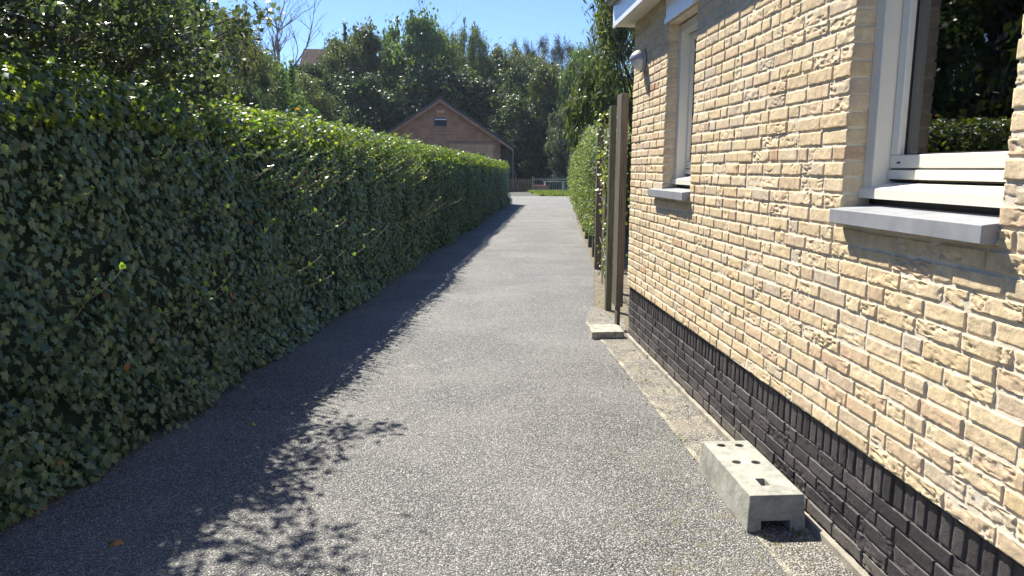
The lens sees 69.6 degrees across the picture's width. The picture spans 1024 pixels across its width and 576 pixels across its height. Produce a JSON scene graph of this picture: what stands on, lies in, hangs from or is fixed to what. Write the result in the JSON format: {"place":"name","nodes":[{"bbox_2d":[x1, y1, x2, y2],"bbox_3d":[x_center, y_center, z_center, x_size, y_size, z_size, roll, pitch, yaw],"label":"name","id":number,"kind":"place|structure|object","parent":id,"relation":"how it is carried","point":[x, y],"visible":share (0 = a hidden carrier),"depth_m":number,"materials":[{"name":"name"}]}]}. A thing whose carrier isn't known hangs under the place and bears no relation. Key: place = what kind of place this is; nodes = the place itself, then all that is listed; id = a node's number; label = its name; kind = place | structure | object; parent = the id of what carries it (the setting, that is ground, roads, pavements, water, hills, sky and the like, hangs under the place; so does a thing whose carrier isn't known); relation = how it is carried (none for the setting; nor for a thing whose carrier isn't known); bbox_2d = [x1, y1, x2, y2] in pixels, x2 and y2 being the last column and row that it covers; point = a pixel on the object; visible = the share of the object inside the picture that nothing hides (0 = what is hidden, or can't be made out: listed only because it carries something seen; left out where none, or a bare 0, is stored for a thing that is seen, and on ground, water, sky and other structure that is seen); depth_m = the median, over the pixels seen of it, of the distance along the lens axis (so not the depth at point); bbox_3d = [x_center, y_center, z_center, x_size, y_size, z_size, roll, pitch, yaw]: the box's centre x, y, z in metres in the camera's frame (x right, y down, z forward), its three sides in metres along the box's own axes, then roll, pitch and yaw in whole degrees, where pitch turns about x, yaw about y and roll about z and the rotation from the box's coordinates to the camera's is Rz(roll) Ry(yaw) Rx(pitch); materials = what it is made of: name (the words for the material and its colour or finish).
{"place":"outdoors","nodes":[
{"label":"outdoors","id":0,"kind":"place"},
{"bbox_2d":[112,0,633,111],"label":"sky","id":1,"kind":"structure","parent":0,"point":[508,20],"materials":[{"name":"blue"}]},
{"bbox_2d":[0,196,800,575],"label":"driveway","id":2,"kind":"structure","parent":0,"point":[470,404],"depth_m":3.79,"materials":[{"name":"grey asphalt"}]},
{"bbox_2d":[108,539,124,546],"bbox_3d":[-1.588,1.026,2.967,0.066,0.022,0.060,0,9,-4],"label":"fallen leaf","id":3,"kind":"object","parent":2,"relation":"on","point":[114,542],"visible":1,"depth_m":2.96,"materials":[{"name":"brown plant"}]},
{"bbox_2d":[507,192,537,195],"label":"barn forecourt","id":4,"kind":"structure","parent":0,"point":[520,194],"depth_m":44.07,"materials":[{"name":"grey concrete"}]},
{"bbox_2d":[526,189,569,195],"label":"grass","id":5,"kind":"structure","parent":0,"point":[539,192],"depth_m":44.06,"materials":[{"name":"green plant"}]},
{"bbox_2d":[508,186,629,332],"bbox_3d":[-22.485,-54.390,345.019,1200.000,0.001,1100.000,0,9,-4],"label":"ground","id":6,"kind":"structure","parent":0,"point":[626,250],"depth_m":15.04,"materials":[{"name":"soil"}]},
{"bbox_2d":[0,0,114,91],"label":"bush","id":7,"kind":"object","parent":6,"relation":"on","point":[43,7],"visible":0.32,"depth_m":4.01,"materials":[{"name":"green plant"}]},
{"bbox_2d":[4,0,182,88],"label":"broadleaf tree","id":8,"kind":"object","parent":6,"relation":"on","point":[148,75],"depth_m":9.08,"materials":[{"name":"green plant"}]},
{"bbox_2d":[2,0,216,97],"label":"broadleaf tree","id":9,"kind":"object","parent":6,"relation":"on","point":[214,58],"depth_m":13.43,"materials":[{"name":"green plant"}]},
{"bbox_2d":[0,0,291,126],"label":"bush","id":10,"kind":"object","parent":6,"relation":"on","point":[126,31],"visible":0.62,"depth_m":4.71,"materials":[{"name":"green plant"}]},
{"bbox_2d":[112,0,225,96],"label":"broadleaf tree","id":11,"kind":"object","parent":6,"relation":"on","point":[197,45],"depth_m":20.07,"materials":[{"name":"green plant"}]},
{"bbox_2d":[111,0,240,102],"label":"broadleaf tree","id":12,"kind":"object","parent":6,"relation":"on","point":[218,85],"visible":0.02,"depth_m":17.11,"materials":[{"name":"green plant"}]},
{"bbox_2d":[181,0,274,109],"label":"willow tree","id":13,"kind":"object","parent":6,"relation":"on","point":[250,54],"visible":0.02,"depth_m":23.16,"materials":[{"name":"green plant"}]},
{"bbox_2d":[201,58,265,110],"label":"broadleaf tree","id":14,"kind":"object","parent":6,"relation":"on","point":[246,98],"visible":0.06,"depth_m":23.73,"materials":[{"name":"green plant"}]},
{"bbox_2d":[187,1,288,111],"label":"willow tree","id":15,"kind":"object","parent":6,"relation":"on","point":[265,81],"visible":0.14,"depth_m":25.80,"materials":[{"name":"green plant"}]},
{"bbox_2d":[0,48,512,533],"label":"ivy hedge","id":16,"kind":"object","parent":6,"relation":"on","point":[161,266],"visible":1,"depth_m":4.33,"materials":[{"name":"green plant"}]},
{"bbox_2d":[228,44,323,120],"bbox_3d":[-11.930,-7.837,35.152,5.821,7.552,6.165,-2,10,-16],"label":"broadleaf tree","id":17,"kind":"object","parent":6,"relation":"on","point":[295,102],"visible":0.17,"depth_m":35.23,"materials":[{"name":"green plant"}]},
{"bbox_2d":[244,0,326,111],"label":"bare tree","id":18,"kind":"object","parent":6,"relation":"on","point":[277,44],"visible":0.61,"depth_m":45.94,"materials":[{"name":"brown plant"}]},
{"bbox_2d":[282,69,348,123],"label":"willow tree","id":19,"kind":"object","parent":6,"relation":"on","point":[301,82],"visible":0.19,"depth_m":40.96,"materials":[{"name":"green plant"}]},
{"bbox_2d":[286,56,347,124],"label":"broadleaf tree","id":20,"kind":"object","parent":6,"relation":"on","point":[329,83],"visible":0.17,"depth_m":44.29,"materials":[{"name":"green plant"}]},
{"bbox_2d":[317,34,372,129],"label":"broadleaf tree","id":21,"kind":"object","parent":6,"relation":"on","point":[347,56],"visible":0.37,"depth_m":56.67,"materials":[{"name":"green plant"}]},
{"bbox_2d":[316,15,390,130],"bbox_3d":[-12.918,-15.266,62.129,7.478,14.388,7.235,3,9,15],"label":"broadleaf tree","id":22,"kind":"object","parent":6,"relation":"on","point":[370,45],"visible":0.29,"depth_m":60.09,"materials":[{"name":"green plant"}]},
{"bbox_2d":[318,68,411,132],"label":"broadleaf tree","id":23,"kind":"object","parent":6,"relation":"on","point":[384,111],"visible":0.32,"depth_m":55.52,"materials":[{"name":"green plant"}]},
{"bbox_2d":[352,68,387,132],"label":"broadleaf tree","id":24,"kind":"object","parent":6,"relation":"on","point":[369,99],"visible":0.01,"depth_m":62.25,"materials":[{"name":"green plant"}]},
{"bbox_2d":[367,27,416,129],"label":"broadleaf tree","id":25,"kind":"object","parent":6,"relation":"on","point":[385,65],"visible":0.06,"depth_m":63.11,"materials":[{"name":"green plant"}]},
{"bbox_2d":[370,0,462,129],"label":"broadleaf tree","id":26,"kind":"object","parent":6,"relation":"on","point":[423,37],"visible":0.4,"depth_m":61.71,"materials":[{"name":"green plant"}]},
{"bbox_2d":[401,0,463,35],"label":"bare tree","id":27,"kind":"object","parent":6,"relation":"on","point":[424,15],"visible":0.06,"depth_m":68.41,"materials":[{"name":"plant"}]},
{"bbox_2d":[416,21,464,105],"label":"willow tree","id":28,"kind":"object","parent":6,"relation":"on","point":[448,57],"visible":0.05,"depth_m":66.50,"materials":[{"name":"green plant"}]},
{"bbox_2d":[378,54,508,148],"bbox_3d":[-5.940,-13.630,62.526,12.704,11.280,14.045,-7,12,-37],"label":"broadleaf tree","id":29,"kind":"object","parent":6,"relation":"on","point":[446,81],"visible":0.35,"depth_m":59.66,"materials":[{"name":"green plant"}]},
{"bbox_2d":[383,96,517,190],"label":"wooden barn","id":30,"kind":"structure","parent":6,"relation":"on","point":[441,122],"depth_m":50.74,"materials":[{"name":"brown wood"}]},
{"bbox_2d":[433,117,447,126],"bbox_3d":[-4.920,-11.425,50.625,1.000,0.700,0.080,0,9,-4],"label":"window","id":31,"kind":"structure","parent":30,"relation":"in","point":[437,121],"depth_m":50.60,"materials":[{"name":"white glass"}]},
{"bbox_2d":[447,142,495,158],"bbox_3d":[-2.812,-8.475,51.271,3.340,3.330,0.120,0,9,-4],"label":"door","id":32,"kind":"structure","parent":30,"relation":"in","point":[488,149],"depth_m":51.09,"materials":[{"name":"brown wood"}]},
{"bbox_2d":[448,17,496,102],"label":"willow tree","id":33,"kind":"object","parent":6,"relation":"on","point":[476,54],"visible":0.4,"depth_m":64.42,"materials":[{"name":"green plant"}]},
{"bbox_2d":[446,74,533,186],"bbox_3d":[-1.467,-12.617,61.023,9.945,10.150,9.633,4,10,21],"label":"broadleaf tree","id":34,"kind":"object","parent":6,"relation":"on","point":[493,99],"visible":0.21,"depth_m":58.81,"materials":[{"name":"green plant"}]},
{"bbox_2d":[482,37,527,130],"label":"willow tree","id":35,"kind":"object","parent":6,"relation":"on","point":[498,57],"visible":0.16,"depth_m":63.96,"materials":[{"name":"green plant"}]},
{"bbox_2d":[482,62,538,185],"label":"broadleaf tree","id":36,"kind":"object","parent":6,"relation":"on","point":[500,80],"visible":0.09,"depth_m":62.37,"materials":[{"name":"green plant"}]},
{"bbox_2d":[506,178,531,190],"bbox_3d":[-0.087,-6.982,49.648,2.885,0.870,0.055,0,9,-4],"label":"picket fence","id":37,"kind":"object","parent":6,"relation":"on","point":[519,180],"visible":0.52,"depth_m":49.66,"materials":[{"name":"brown wood"}]},
{"bbox_2d":[486,90,569,188],"bbox_3d":[1.197,-11.209,57.229,7.401,7.838,8.182,-7,11,-36],"label":"broadleaf tree","id":38,"kind":"object","parent":6,"relation":"on","point":[518,105],"visible":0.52,"depth_m":55.54,"materials":[{"name":"green plant"}]},
{"bbox_2d":[496,48,564,153],"bbox_3d":[2.273,-14.455,65.240,7.959,12.783,7.846,0,9,-3],"label":"willow tree","id":39,"kind":"object","parent":6,"relation":"on","point":[527,60],"visible":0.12,"depth_m":62.77,"materials":[{"name":"green plant"}]},
{"bbox_2d":[510,143,569,189],"bbox_3d":[2.525,-9.092,55.467,5.379,3.940,5.553,3,10,18],"label":"green shrub","id":40,"kind":"object","parent":6,"relation":"on","point":[532,154],"visible":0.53,"depth_m":54.39,"materials":[{"name":"green plant"}]},
{"bbox_2d":[535,185,549,188],"bbox_3d":[2.057,-6.902,50.788,1.040,0.390,0.480,0,9,-4],"label":"planter","id":41,"kind":"object","parent":6,"relation":"on","point":[539,186],"visible":0.47,"depth_m":50.57,"materials":[{"name":"orange paint"}]},
{"bbox_2d":[513,57,572,175],"bbox_3d":[2.650,-12.657,57.226,6.290,10.327,5.939,-2,9,-12],"label":"broadleaf tree","id":42,"kind":"object","parent":6,"relation":"on","point":[541,82],"visible":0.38,"depth_m":55.73,"materials":[{"name":"green plant"}]},
{"bbox_2d":[532,177,567,189],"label":"metal gate","id":43,"kind":"structure","parent":6,"relation":"on","point":[543,179],"depth_m":49.76,"materials":[{"name":"grey metal"}]},
{"bbox_2d":[536,102,572,189],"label":"broadleaf tree","id":44,"kind":"object","parent":6,"relation":"on","point":[554,144],"visible":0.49,"depth_m":52.13,"materials":[{"name":"green plant"}]},
{"bbox_2d":[544,181,564,189],"bbox_3d":[2.913,-7.062,51.021,1.480,0.680,0.660,0,9,-4],"label":"garden table","id":45,"kind":"object","parent":6,"relation":"on","point":[553,181],"visible":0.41,"depth_m":50.67,"materials":[{"name":"grey metal"}]},
{"bbox_2d":[544,32,597,182],"bbox_3d":[4.713,-12.605,55.334,5.462,12.300,5.749,5,10,27],"label":"willow tree","id":46,"kind":"object","parent":6,"relation":"on","point":[562,87],"visible":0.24,"depth_m":53.95,"materials":[{"name":"green plant"}]},
{"bbox_2d":[556,0,635,153],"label":"willow tree","id":47,"kind":"object","parent":6,"relation":"on","point":[594,94],"visible":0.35,"depth_m":19.96,"materials":[{"name":"green plant"}]},
{"bbox_2d":[610,62,633,129],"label":"broadleaf tree","id":48,"kind":"object","parent":6,"relation":"on","point":[625,81],"visible":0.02,"depth_m":31.65,"materials":[{"name":"green plant"}]},
{"bbox_2d":[586,307,854,575],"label":"edge strip","id":49,"kind":"object","parent":6,"relation":"on","point":[809,552],"visible":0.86,"depth_m":4.25,"materials":[{"name":"grey gravel"}]},
{"bbox_2d":[588,324,623,338],"bbox_3d":[0.858,0.408,6.774,0.300,0.082,0.379,0,8,-3],"label":"concrete slab","id":50,"kind":"object","parent":49,"relation":"on","point":[602,331],"depth_m":6.61,"materials":[{"name":"grey concrete"}]},
{"bbox_2d":[612,93,628,325],"bbox_3d":[0.998,-0.667,6.819,0.065,2.190,0.200,0,9,-4],"label":"timber board","id":51,"kind":"object","parent":49,"relation":"on","point":[620,192],"visible":0.92,"depth_m":6.74,"materials":[{"name":"brown wood"}]},
{"bbox_2d":[591,281,805,545],"bbox_3d":[1.026,0.506,6.219,0.513,0.030,7.943,0,9,0],"label":"ground cover","id":52,"kind":"object","parent":49,"relation":"on","point":[792,529],"visible":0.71,"depth_m":4.97,"materials":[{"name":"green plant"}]},
{"bbox_2d":[699,441,804,532],"bbox_3d":[1.090,0.894,3.398,0.253,0.160,0.649,0,9,-4],"label":"concrete block","id":53,"kind":"object","parent":49,"relation":"on","point":[752,486],"depth_m":3.24,"materials":[{"name":"grey concrete"}]},
{"bbox_2d":[574,210,629,330],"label":"verge","id":54,"kind":"structure","parent":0,"point":[599,295],"depth_m":9.27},
{"bbox_2d":[576,106,616,310],"bbox_3d":[1.846,-2.587,18.560,0.164,2.300,21.938,1,9,4],"label":"garden fence","id":55,"kind":"object","parent":54,"relation":"on","point":[596,255],"visible":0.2,"depth_m":7.89,"materials":[{"name":"brown wood"}]},
{"bbox_2d":[587,111,631,278],"bbox_3d":[1.159,-0.988,8.524,0.530,2.247,1.026,0,9,-4],"label":"climbing vine","id":56,"kind":"object","parent":55,"relation":"attached to","point":[602,153],"visible":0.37,"depth_m":8.50,"materials":[{"name":"green plant"}]},
{"bbox_2d":[566,122,631,264],"bbox_3d":[2.098,-3.098,20.841,1.133,2.528,19.726,1,9,4],"label":"privet hedge","id":57,"kind":"object","parent":54,"relation":"on","point":[581,168],"visible":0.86,"depth_m":12.34,"materials":[{"name":"green plant"}]},
{"bbox_2d":[601,130,606,282],"bbox_3d":[1.212,-1.071,9.701,0.040,2.070,0.026,0,9,-4],"label":"fence post","id":58,"kind":"object","parent":54,"relation":"on","point":[603,222],"visible":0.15,"depth_m":9.73,"materials":[{"name":"wood"}]},
{"bbox_2d":[605,0,1023,575],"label":"brick house","id":59,"kind":"structure","parent":0,"point":[825,277],"depth_m":2.79,"materials":[{"name":"brick"}]},
{"bbox_2d":[629,49,646,71],"bbox_3d":[1.001,-1.827,5.911,0.117,0.184,0.184,0,9,-4],"label":"wall lamp","id":60,"kind":"object","parent":59,"relation":"attached to","point":[637,58],"visible":1,"depth_m":5.85,"materials":[{"name":"grey metal"}]},
{"bbox_2d":[648,0,697,200],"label":"window","id":61,"kind":"structure","parent":59,"relation":"in","point":[687,53],"depth_m":5.21,"materials":[{"name":"beige paint"}]},
{"bbox_2d":[829,0,1023,244],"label":"window","id":62,"kind":"structure","parent":59,"relation":"in","point":[944,72],"depth_m":2.45,"materials":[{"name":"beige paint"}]},
{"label":"hills","id":63,"kind":"structure","parent":0,"visible":0},
{"bbox_2d":[300,49,324,66],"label":"house","id":64,"kind":"structure","parent":63,"relation":"on","point":[311,52],"depth_m":116.14,"materials":[{"name":"brick"}]},
{"bbox_2d":[506,37,538,66],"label":"pine tree","id":65,"kind":"object","parent":63,"relation":"on","point":[527,49],"visible":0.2,"depth_m":95.73,"materials":[{"name":"green plant"}]},
{"bbox_2d":[530,32,578,76],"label":"pine tree","id":66,"kind":"object","parent":63,"relation":"on","point":[557,55],"visible":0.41,"depth_m":95.50,"materials":[{"name":"green plant"}]},
{"bbox_2d":[564,36,607,72],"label":"pine tree","id":67,"kind":"object","parent":63,"relation":"on","point":[581,50],"visible":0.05,"depth_m":96.36,"materials":[{"name":"green plant"}]}
]}

